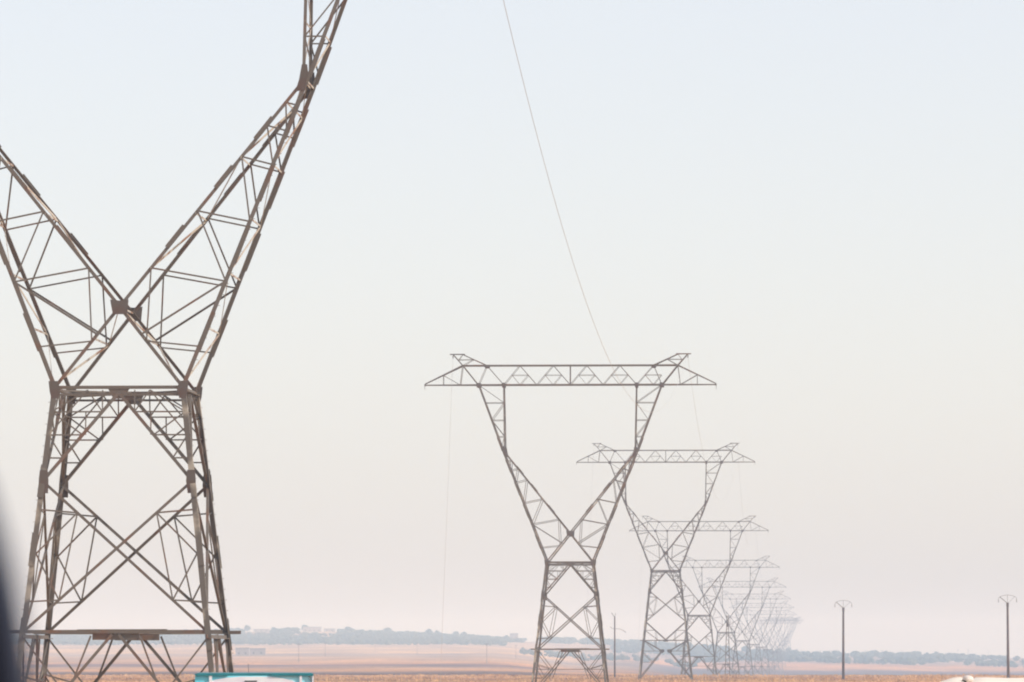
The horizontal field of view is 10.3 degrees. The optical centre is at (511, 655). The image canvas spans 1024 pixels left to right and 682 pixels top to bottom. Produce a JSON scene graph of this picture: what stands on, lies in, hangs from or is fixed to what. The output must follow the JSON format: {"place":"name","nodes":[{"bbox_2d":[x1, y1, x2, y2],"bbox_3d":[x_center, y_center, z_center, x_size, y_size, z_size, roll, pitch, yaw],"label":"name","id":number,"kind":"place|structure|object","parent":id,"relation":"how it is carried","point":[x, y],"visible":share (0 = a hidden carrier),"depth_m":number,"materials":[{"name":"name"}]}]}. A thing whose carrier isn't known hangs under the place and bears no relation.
{"place":"outdoors","nodes":[
{"label":"outdoors","id":0,"kind":"place"},
{"bbox_2d":[0,517,33,681],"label":"car window pillar","id":1,"kind":"object","parent":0,"point":[15,662],"visible":1,"depth_m":2.19,"materials":[{"name":"black paint"}]},
{"bbox_2d":[195,664,313,681],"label":"box truck","id":2,"kind":"object","parent":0,"point":[254,677],"visible":1,"depth_m":119.98,"materials":[{"name":"paint"}]},
{"bbox_2d":[0,0,1023,657],"label":"sky","id":3,"kind":"structure","parent":0,"point":[819,204],"materials":[{"name":"white"}]},
{"bbox_2d":[29,631,1023,681],"bbox_3d":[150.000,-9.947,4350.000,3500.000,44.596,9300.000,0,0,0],"label":"ground","id":4,"kind":"structure","parent":0,"point":[356,660],"depth_m":3364.37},
{"bbox_2d":[0,0,346,681],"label":"lattice pylon","id":5,"kind":"object","parent":4,"relation":"on","point":[307,84],"visible":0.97,"depth_m":209.82,"materials":[{"name":"metal"}]},
{"bbox_2d":[236,648,249,655],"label":"farm building","id":6,"kind":"structure","parent":4,"relation":"on","point":[242,651],"depth_m":3500.00,"materials":[{"name":"paint"}]},
{"bbox_2d":[250,648,265,654],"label":"farm building","id":7,"kind":"structure","parent":4,"relation":"on","point":[257,651],"depth_m":3530.00,"materials":[{"name":"paint"}]},
{"bbox_2d":[253,629,269,631],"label":"house","id":8,"kind":"structure","parent":4,"relation":"on","point":[260,630],"depth_m":5560.00,"materials":[{"name":"paint"}]},
{"bbox_2d":[27,627,526,645],"bbox_3d":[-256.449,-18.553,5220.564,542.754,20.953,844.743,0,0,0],"label":"hillside grove","id":9,"kind":"object","parent":4,"relation":"on","point":[284,636],"visible":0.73,"depth_m":5027.53,"materials":[{"name":"green plant"}]},
{"bbox_2d":[303,626,321,631],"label":"house","id":10,"kind":"structure","parent":4,"relation":"on","point":[312,629],"depth_m":5560.00,"materials":[{"name":"paint"}]},
{"bbox_2d":[324,628,335,631],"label":"house","id":11,"kind":"structure","parent":4,"relation":"on","point":[329,629],"depth_m":5600.00,"materials":[{"name":"paint"}]},
{"bbox_2d":[510,633,517,642],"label":"house","id":12,"kind":"structure","parent":4,"relation":"on","point":[513,635],"depth_m":5450.00,"materials":[{"name":"paint"}]},
{"bbox_2d":[33,673,1023,681],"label":"dry weeds","id":13,"kind":"object","parent":4,"relation":"on","point":[525,678],"visible":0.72,"depth_m":982.73,"materials":[{"name":"plant"}]},
{"bbox_2d":[424,353,716,681],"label":"lattice pylon","id":14,"kind":"object","parent":4,"relation":"on","point":[572,564],"visible":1,"depth_m":586.19,"materials":[{"name":"metal"}]},
{"bbox_2d":[440,366,452,681],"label":"broken wire","id":15,"kind":"object","parent":14,"relation":"hanging from","point":[446,521],"visible":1,"depth_m":584.67,"materials":[{"name":"metal"}]},
{"bbox_2d":[503,0,686,411],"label":"earth wire","id":16,"kind":"object","parent":14,"relation":"attached to","point":[557,209],"visible":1,"depth_m":287.70,"materials":[{"name":"metal"}]},
{"bbox_2d":[688,361,736,497],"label":"earth wire","id":17,"kind":"object","parent":14,"relation":"attached to","point":[699,433],"visible":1,"depth_m":648.48,"materials":[{"name":"metal"}]},
{"bbox_2d":[519,647,697,668],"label":"shrub patches","id":18,"kind":"object","parent":4,"relation":"on","point":[610,657],"visible":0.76,"depth_m":4078.46,"materials":[{"name":"green plant"}]},
{"bbox_2d":[538,636,680,645],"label":"ridge wood","id":19,"kind":"object","parent":4,"relation":"on","point":[571,640],"visible":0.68,"depth_m":5530.55,"materials":[{"name":"green plant"}]},
{"bbox_2d":[611,612,624,676],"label":"utility pole","id":20,"kind":"object","parent":4,"relation":"on","point":[614,649],"visible":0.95,"depth_m":1059.88,"materials":[{"name":"wood"}]},
{"bbox_2d":[576,443,754,679],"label":"lattice pylon","id":21,"kind":"object","parent":4,"relation":"on","point":[687,640],"visible":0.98,"depth_m":960.01,"materials":[{"name":"metal"}]},
{"bbox_2d":[610,642,733,655],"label":"tree belt","id":22,"kind":"object","parent":4,"relation":"on","point":[634,649],"visible":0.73,"depth_m":5006.32,"materials":[{"name":"green plant"}]},
{"bbox_2d":[682,643,685,674],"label":"lattice mast","id":23,"kind":"object","parent":4,"relation":"on","point":[684,660],"visible":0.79,"depth_m":1219.73,"materials":[{"name":"metal"}]},
{"bbox_2d":[629,516,768,674],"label":"lattice pylon","id":24,"kind":"object","parent":4,"relation":"on","point":[697,616],"visible":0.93,"depth_m":1231.87,"materials":[{"name":"metal"}]},
{"bbox_2d":[673,556,779,674],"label":"lattice pylon","id":25,"kind":"object","parent":4,"relation":"on","point":[720,638],"visible":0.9,"depth_m":1604.07,"materials":[{"name":"metal"}]},
{"bbox_2d":[725,616,729,674],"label":"lattice mast","id":26,"kind":"object","parent":4,"relation":"on","point":[727,624],"visible":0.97,"depth_m":1129.75,"materials":[{"name":"metal"}]},
{"bbox_2d":[698,578,785,674],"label":"lattice pylon","id":27,"kind":"object","parent":4,"relation":"on","point":[751,665],"visible":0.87,"depth_m":1953.76,"materials":[{"name":"metal"}]},
{"bbox_2d":[720,591,790,674],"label":"lattice pylon","id":28,"kind":"object","parent":4,"relation":"on","point":[750,633],"visible":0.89,"depth_m":2298.43,"materials":[{"name":"metal"}]},
{"bbox_2d":[729,602,787,674],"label":"lattice pylon","id":29,"kind":"object","parent":4,"relation":"on","point":[781,607],"visible":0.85,"depth_m":2649.04,"materials":[{"name":"metal"}]},
{"bbox_2d":[739,608,796,674],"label":"lattice pylon","id":30,"kind":"object","parent":4,"relation":"on","point":[785,614],"visible":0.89,"depth_m":2998.75,"materials":[{"name":"metal"}]},
{"bbox_2d":[747,615,796,673],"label":"lattice pylon","id":31,"kind":"object","parent":4,"relation":"on","point":[771,644],"visible":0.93,"depth_m":3348.29,"materials":[{"name":"metal"}]},
{"bbox_2d":[759,619,794,672],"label":"lattice pylon","id":32,"kind":"object","parent":4,"relation":"on","point":[778,645],"visible":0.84,"depth_m":3698.50,"materials":[{"name":"metal"}]},
{"bbox_2d":[759,618,801,666],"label":"lattice pylon","id":33,"kind":"object","parent":4,"relation":"on","point":[783,640],"visible":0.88,"depth_m":4048.74,"materials":[{"name":"metal"}]},
{"bbox_2d":[768,617,798,662],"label":"lattice pylon","id":34,"kind":"object","parent":4,"relation":"on","point":[779,636],"visible":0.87,"depth_m":4378.80,"materials":[{"name":"metal"}]},
{"bbox_2d":[770,617,797,657],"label":"lattice pylon","id":35,"kind":"object","parent":4,"relation":"on","point":[784,638],"visible":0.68,"depth_m":4698.01,"materials":[{"name":"metal"}]},
{"bbox_2d":[772,617,801,651],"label":"lattice pylon","id":36,"kind":"object","parent":4,"relation":"on","point":[787,637],"visible":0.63,"depth_m":4998.41,"materials":[{"name":"metal"}]},
{"bbox_2d":[834,600,851,679],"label":"utility pole","id":37,"kind":"object","parent":4,"relation":"on","point":[843,659],"visible":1,"depth_m":944.86,"materials":[{"name":"wood"}]},
{"bbox_2d":[693,644,1023,667],"bbox_3d":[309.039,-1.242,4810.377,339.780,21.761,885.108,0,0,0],"label":"orchard","id":38,"kind":"object","parent":4,"relation":"on","point":[905,658],"visible":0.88,"depth_m":4686.53,"materials":[{"name":"green plant"}]},
{"bbox_2d":[998,595,1016,677],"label":"utility pole","id":39,"kind":"object","parent":4,"relation":"on","point":[1008,662],"visible":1,"depth_m":879.83,"materials":[{"name":"wood"}]},
{"bbox_2d":[941,677,1023,681],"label":"parked van","id":40,"kind":"object","parent":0,"point":[977,679],"visible":0.8,"depth_m":61.09,"materials":[{"name":"beige paint"}]},
{"bbox_2d":[962,675,973,681],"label":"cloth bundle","id":41,"kind":"object","parent":40,"relation":"on","point":[967,678],"visible":1,"depth_m":60.66,"materials":[{"name":"white fabric"}]}
]}

